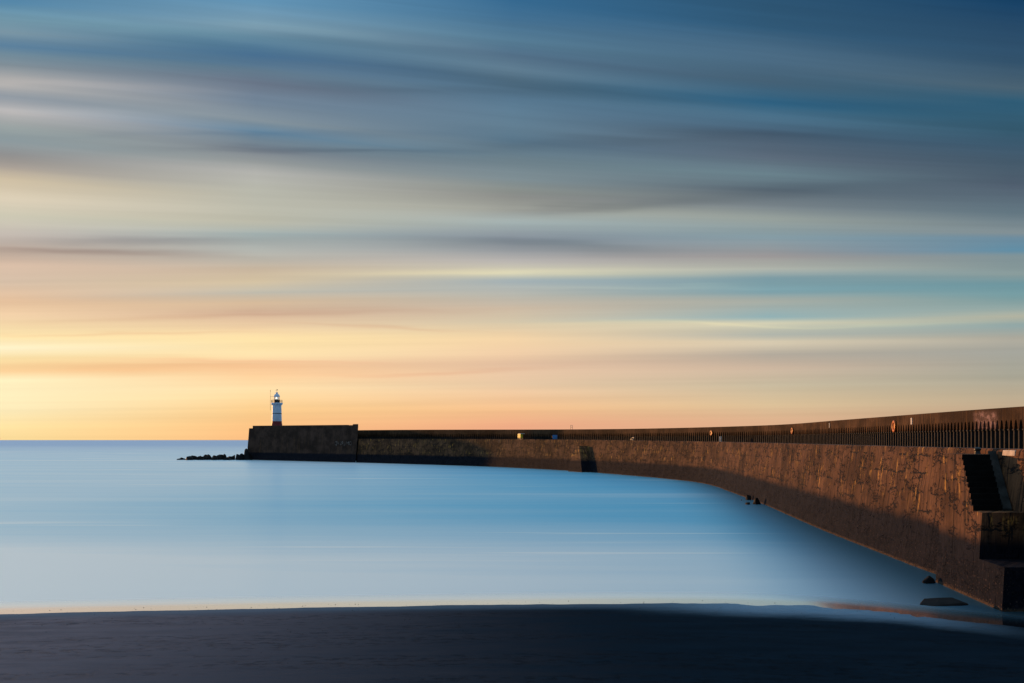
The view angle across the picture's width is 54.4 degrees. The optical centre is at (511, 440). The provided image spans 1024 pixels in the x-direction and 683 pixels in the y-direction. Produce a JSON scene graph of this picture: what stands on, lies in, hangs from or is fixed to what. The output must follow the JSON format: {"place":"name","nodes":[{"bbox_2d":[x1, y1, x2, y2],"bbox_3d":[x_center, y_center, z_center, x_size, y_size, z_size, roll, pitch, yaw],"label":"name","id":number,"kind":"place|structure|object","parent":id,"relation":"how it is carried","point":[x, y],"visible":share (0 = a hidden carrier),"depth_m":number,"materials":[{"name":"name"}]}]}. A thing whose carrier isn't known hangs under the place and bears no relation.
{"place":"outdoors","nodes":[
{"label":"outdoors","id":0,"kind":"place"},
{"bbox_2d":[0,440,1023,627],"bbox_3d":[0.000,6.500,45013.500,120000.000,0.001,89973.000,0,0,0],"label":"sea","id":1,"kind":"structure","parent":0,"point":[112,525],"depth_m":63.79,"materials":[{"name":"blue liquid"}]},
{"bbox_2d":[238,453,244,459],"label":"boulder","id":2,"kind":"object","parent":1,"relation":"in","point":[241,456],"visible":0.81,"depth_m":324.10,"materials":[{"name":"black stone"}]},
{"bbox_2d":[244,450,252,459],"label":"boulder","id":3,"kind":"object","parent":1,"relation":"in","point":[247,455],"visible":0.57,"depth_m":323.17,"materials":[{"name":"black stone"}]},
{"bbox_2d":[247,406,1023,611],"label":"breakwater","id":4,"kind":"object","parent":1,"relation":"in","point":[936,495],"visible":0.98,"depth_m":80.33,"materials":[{"name":"stone"}]},
{"bbox_2d":[270,389,282,425],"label":"lighthouse","id":5,"kind":"object","parent":4,"relation":"on","point":[276,413],"visible":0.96,"depth_m":335.73,"materials":[{"name":"white paint"}]},
{"bbox_2d":[892,420,895,431],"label":"lifebuoy","id":6,"kind":"object","parent":4,"relation":"attached to","point":[893,426],"visible":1,"depth_m":96.23,"materials":[{"name":"orange plastic"}]},
{"bbox_2d":[1002,450,1015,455],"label":"stone block","id":7,"kind":"structure","parent":4,"relation":"on","point":[1008,452],"depth_m":42.26,"materials":[{"name":"beige stone"}]},
{"bbox_2d":[753,498,760,503],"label":"rock","id":8,"kind":"object","parent":1,"relation":"in","point":[756,501],"visible":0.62,"depth_m":100.59,"materials":[{"name":"black stone"}]},
{"bbox_2d":[922,576,935,582],"bbox_3d":[18.941,6.399,45.299,0.608,0.460,0.354,0,0,-10],"label":"rock","id":9,"kind":"object","parent":1,"relation":"in","point":[928,579],"visible":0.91,"depth_m":45.16,"materials":[{"name":"black stone"}]},
{"bbox_2d":[920,597,968,605],"bbox_3d":[17.054,6.541,39.616,1.909,0.560,1.352,0,0,0],"label":"rock","id":10,"kind":"object","parent":1,"relation":"in","point":[947,601],"visible":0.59,"depth_m":39.22,"materials":[{"name":"black stone"}]},
{"bbox_2d":[0,603,1023,682],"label":"beach","id":11,"kind":"structure","parent":0,"point":[656,643],"depth_m":28.52,"materials":[{"name":"black sand"}]},
{"bbox_2d":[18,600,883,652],"bbox_3d":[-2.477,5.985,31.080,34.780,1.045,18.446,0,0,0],"label":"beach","id":12,"kind":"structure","parent":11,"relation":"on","point":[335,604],"depth_m":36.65,"materials":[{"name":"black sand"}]},
{"bbox_2d":[0,0,1023,439],"label":"sky","id":13,"kind":"structure","parent":0,"point":[370,214],"materials":[{"name":"blue"}]},
{"bbox_2d":[518,433,524,438],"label":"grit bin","id":14,"kind":"object","parent":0,"point":[520,435],"visible":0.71,"depth_m":234.70,"materials":[{"name":"yellow paint"}]},
{"bbox_2d":[974,447,980,453],"bbox_3d":[20.667,0.475,44.200,0.300,0.330,0.300,0,0,0],"label":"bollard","id":15,"kind":"object","parent":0,"point":[977,450],"visible":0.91,"depth_m":44.09,"materials":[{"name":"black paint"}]}
]}

